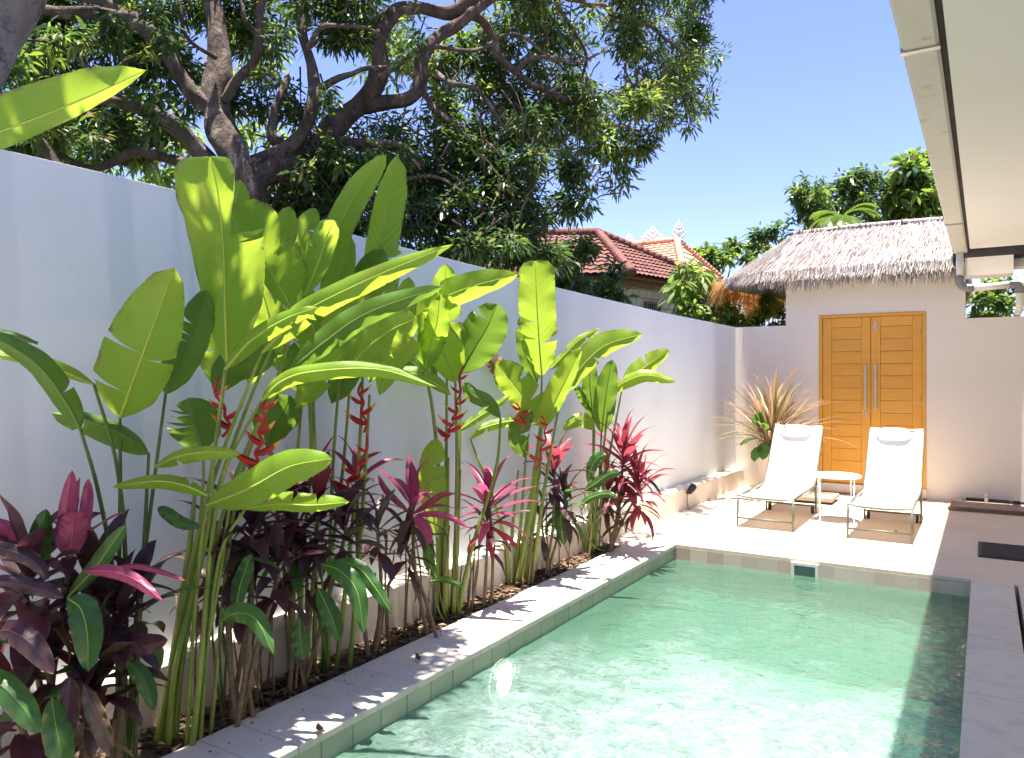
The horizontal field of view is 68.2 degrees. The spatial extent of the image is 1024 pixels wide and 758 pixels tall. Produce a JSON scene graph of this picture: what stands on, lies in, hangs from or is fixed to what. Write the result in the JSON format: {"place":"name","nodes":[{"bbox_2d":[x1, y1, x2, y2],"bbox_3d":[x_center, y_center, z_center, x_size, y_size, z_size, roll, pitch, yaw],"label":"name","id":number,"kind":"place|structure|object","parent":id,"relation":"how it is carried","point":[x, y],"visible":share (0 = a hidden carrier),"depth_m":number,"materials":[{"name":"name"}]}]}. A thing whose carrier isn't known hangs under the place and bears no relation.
{"place":"outdoors","nodes":[
{"label":"outdoors","id":0,"kind":"place"},
{"bbox_2d":[77,543,648,757],"bbox_3d":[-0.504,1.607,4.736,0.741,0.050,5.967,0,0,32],"label":"leaf litter","id":1,"kind":"object","parent":0,"point":[312,681],"visible":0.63,"depth_m":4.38,"materials":[{"name":"brown plant"}]},
{"bbox_2d":[0,65,145,149],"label":"heliconia","id":2,"kind":"object","parent":1,"relation":"on","point":[29,111],"visible":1,"depth_m":2.42,"materials":[{"name":"green plant"}]},
{"bbox_2d":[0,471,185,757],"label":"ti plant","id":3,"kind":"object","parent":1,"relation":"on","point":[36,636],"visible":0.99,"depth_m":2.69,"materials":[{"name":"purple plant"}]},
{"bbox_2d":[0,268,214,757],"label":"heliconia","id":4,"kind":"object","parent":1,"relation":"on","point":[148,323],"visible":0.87,"depth_m":2.99,"materials":[{"name":"green plant"}]},
{"bbox_2d":[47,506,215,757],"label":"ti plant","id":5,"kind":"object","parent":1,"relation":"on","point":[152,655],"visible":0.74,"depth_m":2.99,"materials":[{"name":"purple plant"}]},
{"bbox_2d":[194,606,198,696],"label":"bare cane","id":6,"kind":"object","parent":1,"relation":"on","point":[195,651],"visible":0.65,"depth_m":3.54,"materials":[{"name":"green plant"}]},
{"bbox_2d":[210,585,223,718],"bbox_3d":[-1.384,1.274,3.547,0.014,0.734,0.077,0,0,42],"label":"bare cane","id":7,"kind":"object","parent":1,"relation":"on","point":[218,689],"visible":0.46,"depth_m":3.54,"materials":[{"name":"plant"}]},
{"bbox_2d":[228,623,232,708],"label":"bare cane","id":8,"kind":"object","parent":1,"relation":"on","point":[229,703],"visible":0.23,"depth_m":3.66,"materials":[{"name":"plant"}]},
{"bbox_2d":[233,640,237,670],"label":"bare cane","id":9,"kind":"object","parent":1,"relation":"on","point":[235,654],"visible":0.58,"depth_m":3.62,"materials":[{"name":"plant"}]},
{"bbox_2d":[159,452,327,727],"bbox_3d":[-1.214,1.010,3.635,0.767,1.292,0.763,0,0,32],"label":"ti plant","id":10,"kind":"object","parent":1,"relation":"on","point":[274,541],"visible":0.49,"depth_m":3.55,"materials":[{"name":"purple plant"}]},
{"bbox_2d":[219,554,273,717],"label":"ginger plant","id":11,"kind":"object","parent":1,"relation":"in","point":[252,617],"visible":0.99,"depth_m":3.28,"materials":[{"name":"green plant"}]},
{"bbox_2d":[252,643,263,706],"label":"bare cane","id":12,"kind":"object","parent":1,"relation":"on","point":[260,695],"visible":0.58,"depth_m":3.75,"materials":[{"name":"brown plant"}]},
{"bbox_2d":[255,585,262,691],"bbox_3d":[-1.291,1.321,3.867,0.027,0.641,0.078,0,0,9],"label":"bare cane","id":13,"kind":"object","parent":1,"relation":"on","point":[261,684],"visible":0.39,"depth_m":3.87,"materials":[{"name":"brown plant"}]},
{"bbox_2d":[256,622,270,707],"bbox_3d":[-1.243,1.427,3.779,0.074,0.427,0.028,0,0,-36],"label":"bare cane","id":14,"kind":"object","parent":1,"relation":"on","point":[257,691],"visible":0.66,"depth_m":3.77,"materials":[{"name":"plant"}]},
{"bbox_2d":[266,581,273,690],"bbox_3d":[-1.258,1.337,3.962,0.034,0.608,0.058,0,0,32],"label":"bare cane","id":15,"kind":"object","parent":1,"relation":"on","point":[268,671],"visible":0.41,"depth_m":3.94,"materials":[{"name":"plant"}]},
{"bbox_2d":[271,653,275,699],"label":"bare cane","id":16,"kind":"object","parent":1,"relation":"on","point":[273,675],"visible":0.47,"depth_m":3.85,"materials":[{"name":"plant"}]},
{"bbox_2d":[113,156,452,751],"bbox_3d":[-0.968,0.380,3.343,1.314,2.511,0.818,0,0,-13],"label":"heliconia","id":17,"kind":"object","parent":1,"relation":"on","point":[245,248],"visible":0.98,"depth_m":3.29,"materials":[{"name":"green plant"}]},
{"bbox_2d":[285,555,294,686],"bbox_3d":[-1.171,1.269,3.985,0.049,0.745,0.099,0,0,-8],"label":"bare cane","id":18,"kind":"object","parent":1,"relation":"on","point":[287,640],"visible":0.39,"depth_m":3.98,"materials":[{"name":"plant"}]},
{"bbox_2d":[294,596,300,695],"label":"bare cane","id":19,"kind":"object","parent":1,"relation":"on","point":[296,675],"visible":0.52,"depth_m":3.91,"materials":[{"name":"brown plant"}]},
{"bbox_2d":[240,433,392,698],"bbox_3d":[-1.002,0.971,3.975,0.753,1.366,0.812,0,0,32],"label":"ti plant","id":20,"kind":"object","parent":1,"relation":"on","point":[300,544],"visible":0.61,"depth_m":3.95,"materials":[{"name":"purple plant"}]},
{"bbox_2d":[291,557,391,676],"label":"ti plant","id":21,"kind":"object","parent":1,"relation":"on","point":[355,578],"visible":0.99,"depth_m":3.68,"materials":[{"name":"green plant"}]},
{"bbox_2d":[247,154,449,672],"bbox_3d":[-0.757,0.231,4.248,0.753,2.801,1.562,0,0,32],"label":"heliconia","id":22,"kind":"object","parent":1,"relation":"on","point":[284,412],"visible":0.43,"depth_m":4.06,"materials":[{"name":"green plant"}]},
{"bbox_2d":[327,436,418,659],"bbox_3d":[-0.818,0.984,4.346,0.595,1.336,0.486,0,0,-19],"label":"ti plant","id":23,"kind":"object","parent":1,"relation":"on","point":[386,565],"visible":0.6,"depth_m":4.36,"materials":[{"name":"purple plant"}]},
{"bbox_2d":[372,572,378,647],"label":"bare cane","id":24,"kind":"object","parent":1,"relation":"on","point":[376,626],"visible":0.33,"depth_m":4.57,"materials":[{"name":"brown plant"}]},
{"bbox_2d":[378,539,385,648],"bbox_3d":[-0.781,1.297,4.534,0.058,0.689,0.016,0,0,-31],"label":"bare cane","id":25,"kind":"object","parent":1,"relation":"on","point":[379,645],"visible":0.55,"depth_m":4.53,"materials":[{"name":"brown plant"}]},
{"bbox_2d":[384,535,387,643],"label":"bare cane","id":26,"kind":"object","parent":1,"relation":"on","point":[385,610],"visible":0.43,"depth_m":4.66,"materials":[{"name":"brown plant"}]},
{"bbox_2d":[387,549,395,647],"bbox_3d":[-0.730,1.328,4.534,0.039,0.626,0.070,0,0,-35],"label":"bare cane","id":27,"kind":"object","parent":1,"relation":"on","point":[389,641],"visible":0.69,"depth_m":4.54,"materials":[{"name":"brown plant"}]},
{"bbox_2d":[403,550,406,638],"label":"bare cane","id":28,"kind":"object","parent":1,"relation":"on","point":[404,632],"visible":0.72,"depth_m":4.76,"materials":[{"name":"brown plant"}]},
{"bbox_2d":[406,526,415,623],"bbox_3d":[-0.653,1.268,4.909,0.098,0.746,0.021,0,0,-28],"label":"bare cane","id":29,"kind":"object","parent":1,"relation":"on","point":[408,585],"visible":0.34,"depth_m":4.89,"materials":[{"name":"brown plant"}]},
{"bbox_2d":[363,450,467,637],"bbox_3d":[-0.599,1.041,4.692,0.653,1.225,0.617,0,0,-4],"label":"ti plant","id":30,"kind":"object","parent":1,"relation":"on","point":[422,530],"visible":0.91,"depth_m":4.61,"materials":[{"name":"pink plant"}]},
{"bbox_2d":[415,536,421,623],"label":"bare cane","id":31,"kind":"object","parent":1,"relation":"on","point":[420,578],"visible":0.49,"depth_m":5.00,"materials":[{"name":"brown plant"}]},
{"bbox_2d":[423,569,429,630],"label":"bare cane","id":32,"kind":"object","parent":1,"relation":"on","point":[426,616],"visible":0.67,"depth_m":4.79,"materials":[{"name":"brown plant"}]},
{"bbox_2d":[433,582,435,622],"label":"bare cane","id":33,"kind":"object","parent":1,"relation":"on","point":[434,615],"visible":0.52,"depth_m":5.03,"materials":[{"name":"brown plant"}]},
{"bbox_2d":[423,539,465,621],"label":"ginger plant","id":34,"kind":"object","parent":1,"relation":"in","point":[428,553],"visible":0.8,"depth_m":4.90,"materials":[{"name":"green plant"}]},
{"bbox_2d":[443,525,449,622],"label":"bare cane","id":35,"kind":"object","parent":1,"relation":"on","point":[444,571],"visible":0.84,"depth_m":5.05,"materials":[{"name":"green plant"}]},
{"bbox_2d":[454,523,458,614],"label":"bare cane","id":36,"kind":"object","parent":1,"relation":"on","point":[456,569],"visible":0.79,"depth_m":5.12,"materials":[{"name":"green plant"}]},
{"bbox_2d":[403,264,517,617],"bbox_3d":[-0.409,0.441,5.075,0.885,2.385,0.486,0,0,-2],"label":"heliconia","id":37,"kind":"object","parent":1,"relation":"on","point":[474,341],"visible":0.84,"depth_m":5.11,"materials":[{"name":"green plant"}]},
{"bbox_2d":[458,560,462,598],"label":"bare cane","id":38,"kind":"object","parent":1,"relation":"on","point":[460,579],"visible":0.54,"depth_m":5.25,"materials":[{"name":"plant"}]},
{"bbox_2d":[467,534,471,613],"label":"bare cane","id":39,"kind":"object","parent":1,"relation":"on","point":[470,582],"visible":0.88,"depth_m":5.21,"materials":[{"name":"green plant"}]},
{"bbox_2d":[466,564,472,607],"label":"bare cane","id":40,"kind":"object","parent":1,"relation":"on","point":[468,590],"visible":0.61,"depth_m":5.37,"materials":[{"name":"brown plant"}]},
{"bbox_2d":[472,543,475,610],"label":"bare cane","id":41,"kind":"object","parent":1,"relation":"on","point":[473,576],"visible":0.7,"depth_m":5.31,"materials":[{"name":"brown plant"}]},
{"bbox_2d":[470,539,478,607],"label":"bare cane","id":42,"kind":"object","parent":1,"relation":"on","point":[477,573],"visible":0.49,"depth_m":5.34,"materials":[{"name":"plant"}]},
{"bbox_2d":[470,543,480,610],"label":"bare cane","id":43,"kind":"object","parent":1,"relation":"on","point":[475,579],"visible":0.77,"depth_m":5.28,"materials":[{"name":"green plant"}]},
{"bbox_2d":[453,455,541,608],"bbox_3d":[-0.102,1.073,5.298,0.692,1.157,0.735,0,0,32],"label":"ti plant","id":44,"kind":"object","parent":1,"relation":"on","point":[488,529],"visible":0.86,"depth_m":5.29,"materials":[{"name":"pink plant"}]},
{"bbox_2d":[522,544,528,590],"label":"bare cane","id":45,"kind":"object","parent":1,"relation":"on","point":[523,568],"visible":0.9,"depth_m":5.86,"materials":[{"name":"plant"}]},
{"bbox_2d":[527,525,531,587],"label":"bare cane","id":46,"kind":"object","parent":1,"relation":"on","point":[530,559],"visible":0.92,"depth_m":5.85,"materials":[{"name":"green plant"}]},
{"bbox_2d":[529,537,533,584],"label":"bare cane","id":47,"kind":"object","parent":1,"relation":"on","point":[533,563],"visible":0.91,"depth_m":5.91,"materials":[{"name":"green plant"}]},
{"bbox_2d":[546,489,550,567],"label":"bare cane","id":48,"kind":"object","parent":1,"relation":"on","point":[546,523],"visible":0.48,"depth_m":6.41,"materials":[{"name":"brown plant"}]},
{"bbox_2d":[461,260,641,586],"bbox_3d":[0.313,0.372,5.866,1.400,2.528,0.578,0,0,1],"label":"heliconia","id":49,"kind":"object","parent":1,"relation":"on","point":[537,305],"visible":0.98,"depth_m":5.87,"materials":[{"name":"green plant"}]},
{"bbox_2d":[515,427,595,577],"bbox_3d":[0.369,1.022,6.188,0.617,1.264,0.683,0,0,32],"label":"ti plant","id":50,"kind":"object","parent":1,"relation":"on","point":[555,499],"visible":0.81,"depth_m":6.17,"materials":[{"name":"pink plant"}]},
{"bbox_2d":[558,539,559,573],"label":"bare cane","id":51,"kind":"object","parent":1,"relation":"on","point":[559,556],"visible":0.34,"depth_m":6.29,"materials":[{"name":"plant"}]},
{"bbox_2d":[567,507,570,566],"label":"bare cane","id":52,"kind":"object","parent":1,"relation":"on","point":[569,546],"visible":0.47,"depth_m":6.48,"materials":[{"name":"plant"}]},
{"bbox_2d":[566,498,573,563],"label":"bare cane","id":53,"kind":"object","parent":1,"relation":"on","point":[567,540],"visible":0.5,"depth_m":6.64,"materials":[{"name":"plant"}]},
{"bbox_2d":[555,451,619,567],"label":"ginger plant","id":54,"kind":"object","parent":1,"relation":"on","point":[596,459],"visible":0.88,"depth_m":6.45,"materials":[{"name":"green plant"}]},
{"bbox_2d":[587,512,591,560],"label":"bare cane","id":55,"kind":"object","parent":1,"relation":"on","point":[590,537],"visible":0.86,"depth_m":6.76,"materials":[{"name":"plant"}]},
{"bbox_2d":[598,511,601,551],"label":"bare cane","id":56,"kind":"object","parent":1,"relation":"on","point":[599,531],"visible":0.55,"depth_m":7.04,"materials":[{"name":"brown plant"}]},
{"bbox_2d":[563,348,674,553],"bbox_3d":[0.971,0.676,6.854,0.997,1.914,0.316,0,0,12],"label":"heliconia","id":57,"kind":"object","parent":1,"relation":"on","point":[596,395],"visible":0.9,"depth_m":6.90,"materials":[{"name":"green plant"}]},
{"bbox_2d":[571,409,676,552],"bbox_3d":[1.090,0.960,7.000,0.937,1.388,0.918,0,0,32],"label":"ti plant","id":58,"kind":"object","parent":1,"relation":"on","point":[637,474],"visible":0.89,"depth_m":6.92,"materials":[{"name":"red plant"}]},
{"bbox_2d":[293,549,673,757],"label":"pool wall","id":59,"kind":"structure","parent":0,"point":[344,739],"depth_m":4.34,"materials":[{"name":"tile"}]},
{"bbox_2d":[161,539,676,757],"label":"pool coping","id":60,"kind":"object","parent":59,"relation":"on","point":[390,681],"visible":0.95,"depth_m":4.15,"materials":[{"name":"grey stone"}]},
{"bbox_2d":[316,722,323,731],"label":"fallen leaf","id":61,"kind":"object","parent":60,"relation":"on","point":[319,728],"visible":1,"depth_m":3.41,"materials":[{"name":"brown plant"}]},
{"bbox_2d":[674,547,970,596],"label":"waterline tiles","id":62,"kind":"object","parent":59,"relation":"attached to","point":[891,580],"visible":0.21,"depth_m":6.53,"materials":[{"name":"beige tile"}]},
{"bbox_2d":[791,562,818,577],"bbox_3d":[2.587,1.722,6.683,0.230,0.185,0.017,0,0,32],"label":"pool skimmer","id":63,"kind":"object","parent":62,"relation":"attached to","point":[805,569],"visible":0.59,"depth_m":6.68,"materials":[{"name":"white plastic"}]},
{"bbox_2d":[677,539,970,582],"bbox_3d":[0.807,1.613,3.764,2.436,0.033,7.440,0,0,32],"label":"pool coping","id":64,"kind":"object","parent":59,"relation":"on","point":[883,566],"visible":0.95,"depth_m":6.65,"materials":[{"name":"white stone"}]},
{"bbox_2d":[959,579,1023,757],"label":"pool coping","id":65,"kind":"object","parent":59,"relation":"on","point":[992,725],"visible":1,"depth_m":4.04,"materials":[{"name":"grey stone"}]},
{"bbox_2d":[2,0,1023,325],"label":"sky","id":66,"kind":"structure","parent":0,"point":[814,87],"materials":[{"name":"blue"}]},
{"bbox_2d":[331,559,969,757],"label":"water","id":67,"kind":"structure","parent":0,"point":[676,658],"depth_m":4.35,"materials":[{"name":"green liquid"}]},
{"bbox_2d":[605,486,1023,650],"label":"pool deck","id":68,"kind":"structure","parent":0,"point":[945,537],"depth_m":7.88,"materials":[{"name":"beige stone"}]},
{"bbox_2d":[757,452,769,486],"bbox_3d":[3.565,1.298,10.366,0.430,0.605,0.430,0,0,32],"label":"plant pot","id":69,"kind":"object","parent":68,"relation":"on","point":[762,466],"visible":0.05,"depth_m":10.29,"materials":[{"name":"ceramic"}]},
{"bbox_2d":[728,412,769,461],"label":"leafy plant","id":70,"kind":"object","parent":69,"relation":"in","point":[761,450],"visible":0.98,"depth_m":10.00,"materials":[{"name":"green plant"}]},
{"bbox_2d":[713,359,856,447],"bbox_3d":[3.609,0.373,10.206,2.007,1.378,2.030,0,0,32],"label":"spiky plant","id":71,"kind":"object","parent":69,"relation":"in","point":[773,413],"visible":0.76,"depth_m":10.24,"materials":[{"name":"brown plant"}]},
{"bbox_2d":[736,424,823,531],"bbox_3d":[3.155,1.087,8.785,0.602,1.025,1.798,0,0,32],"label":"sun lounger","id":72,"kind":"object","parent":68,"relation":"on","point":[794,458],"visible":0.98,"depth_m":9.17,"materials":[{"name":"white fabric"}]},
{"bbox_2d":[794,491,838,504],"bbox_3d":[3.922,1.558,9.966,0.650,0.085,0.560,0,0,32],"label":"stone step","id":73,"kind":"object","parent":68,"relation":"on","point":[827,498],"visible":0.56,"depth_m":9.75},
{"bbox_2d":[810,471,861,524],"bbox_3d":[3.644,1.336,8.512,0.530,0.528,0.530,0,0,32],"label":"side table","id":74,"kind":"object","parent":68,"relation":"on","point":[836,475],"visible":0.98,"depth_m":8.41,"materials":[{"name":"white metal"}]},
{"bbox_2d":[703,215,1023,501],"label":"gatehouse","id":75,"kind":"object","parent":68,"relation":"on","point":[879,330],"visible":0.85,"depth_m":10.28,"materials":[{"name":"beige paint"}]},
{"bbox_2d":[822,317,870,483],"bbox_3d":[4.659,0.299,10.541,0.620,2.300,0.093,0,0,32],"label":"door","id":76,"kind":"structure","parent":75,"relation":"in","point":[846,351],"depth_m":10.55,"materials":[{"name":"brown wood"}]},
{"bbox_2d":[871,315,921,428],"bbox_3d":[5.190,0.299,10.210,0.620,2.300,0.093,0,0,32],"label":"door","id":77,"kind":"structure","parent":75,"relation":"in","point":[896,347],"depth_m":10.22,"materials":[{"name":"brown wood"}]},
{"bbox_2d":[846,427,924,544],"bbox_3d":[4.088,1.087,8.202,0.602,1.025,1.798,0,0,32],"label":"sun lounger","id":78,"kind":"object","parent":68,"relation":"on","point":[893,477],"visible":1,"depth_m":8.58,"materials":[{"name":"white fabric"}]},
{"bbox_2d":[889,0,1023,316],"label":"villa","id":79,"kind":"object","parent":68,"relation":"on","point":[964,61],"visible":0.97,"depth_m":4.46,"materials":[{"name":"paint"}]},
{"bbox_2d":[948,494,1023,515],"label":"floor channel","id":80,"kind":"object","parent":68,"relation":"on","point":[994,506],"visible":1,"depth_m":9.19,"materials":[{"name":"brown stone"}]},
{"bbox_2d":[978,541,1023,561],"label":"door mat","id":81,"kind":"object","parent":68,"relation":"on","point":[1001,551],"depth_m":6.93,"materials":[{"name":"black rubber"}]},
{"label":"ground","id":82,"kind":"structure","parent":0,"visible":0},
{"bbox_2d":[0,0,46,87],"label":"leaning tree","id":83,"kind":"object","parent":82,"relation":"on","point":[19,19],"visible":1,"depth_m":4.17,"materials":[{"name":"grey plant"}]},
{"bbox_2d":[60,27,299,195],"bbox_3d":[-5.734,-2.284,12.488,5.340,7.845,2.498,0,0,-19],"label":"tree","id":84,"kind":"object","parent":82,"relation":"on","point":[165,178],"visible":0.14,"depth_m":12.11,"materials":[{"name":"green plant"}]},
{"bbox_2d":[0,0,732,281],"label":"mango tree","id":85,"kind":"object","parent":82,"relation":"on","point":[320,166],"visible":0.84,"depth_m":6.90,"materials":[{"name":"green plant"}]},
{"bbox_2d":[0,149,743,757],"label":"boundary wall","id":86,"kind":"structure","parent":82,"relation":"on","point":[84,253],"depth_m":3.97,"materials":[{"name":"white paint"}]},
{"bbox_2d":[686,484,696,509],"bbox_3d":[2.190,1.440,9.254,0.140,0.316,0.099,0,0,-33],"label":"garden spotlight","id":87,"kind":"object","parent":86,"relation":"attached to","point":[692,488],"visible":1,"depth_m":9.23,"materials":[{"name":"black metal"}]},
{"bbox_2d":[540,228,639,305],"bbox_3d":[0.824,-0.121,9.388,1.662,3.510,0.956,0,0,-35],"label":"tree","id":88,"kind":"object","parent":82,"relation":"on","point":[583,251],"visible":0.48,"depth_m":9.32,"materials":[{"name":"green plant"}]},
{"bbox_2d":[484,228,720,313],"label":"tiled house","id":89,"kind":"structure","parent":82,"relation":"on","point":[648,273],"depth_m":15.23,"materials":[{"name":"tile"}]},
{"bbox_2d":[644,301,660,311],"bbox_3d":[2.826,-1.235,15.153,0.500,0.630,0.060,0,0,-43],"label":"window","id":90,"kind":"structure","parent":89,"relation":"in","point":[650,305],"depth_m":15.14,"materials":[{"name":"metal"}]},
{"bbox_2d":[625,221,723,317],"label":"ornate house","id":91,"kind":"structure","parent":82,"relation":"on","point":[676,248],"depth_m":19.99,"materials":[{"name":"ceramic"}]},
{"bbox_2d":[657,258,726,321],"bbox_3d":[2.948,-0.201,12.555,1.050,3.667,1.091,0,0,32],"label":"tree","id":92,"kind":"object","parent":82,"relation":"on","point":[675,285],"visible":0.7,"depth_m":12.53,"materials":[{"name":"green plant"}]},
{"bbox_2d":[673,295,752,326],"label":"flowering shrub","id":93,"kind":"object","parent":82,"relation":"on","point":[730,315],"visible":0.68,"depth_m":12.41,"materials":[{"name":"green plant"}]},
{"bbox_2d":[693,234,773,307],"bbox_3d":[6.048,-1.826,25.991,8.753,6.922,2.593,0,0,-38],"label":"tree","id":94,"kind":"object","parent":82,"relation":"on","point":[714,257],"visible":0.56,"depth_m":26.61,"materials":[{"name":"green plant"}]},
{"bbox_2d":[744,289,785,326],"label":"flowering shrub","id":95,"kind":"object","parent":82,"relation":"on","point":[765,311],"visible":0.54,"depth_m":13.03,"materials":[{"name":"green plant"}]},
{"bbox_2d":[741,162,910,249],"bbox_3d":[7.383,-1.688,17.408,4.507,6.645,1.808,0,0,-25],"label":"tree","id":96,"kind":"object","parent":82,"relation":"on","point":[806,201],"visible":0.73,"depth_m":17.12,"materials":[{"name":"green plant"}]},
{"bbox_2d":[808,203,881,229],"bbox_3d":[6.803,-0.936,15.514,1.428,5.276,1.358,0,0,32],"label":"palm tree","id":97,"kind":"object","parent":82,"relation":"on","point":[827,218],"visible":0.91,"depth_m":15.25,"materials":[{"name":"green plant"}]},
{"bbox_2d":[882,152,929,192],"bbox_3d":[10.610,-2.006,19.490,2.129,7.416,2.236,0,0,32],"label":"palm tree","id":98,"kind":"object","parent":82,"relation":"on","point":[897,156],"visible":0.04,"depth_m":19.21,"materials":[{"name":"green plant"}]},
{"bbox_2d":[872,147,942,220],"bbox_3d":[10.108,-2.179,18.340,4.176,7.624,2.821,0,0,-24],"label":"tree","id":99,"kind":"object","parent":82,"relation":"on","point":[912,182],"visible":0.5,"depth_m":17.16,"materials":[{"name":"green plant"}]},
{"bbox_2d":[966,273,1023,317],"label":"shrub","id":100,"kind":"object","parent":82,"relation":"on","point":[998,302],"visible":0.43,"depth_m":12.25,"materials":[{"name":"green plant"}]}
]}

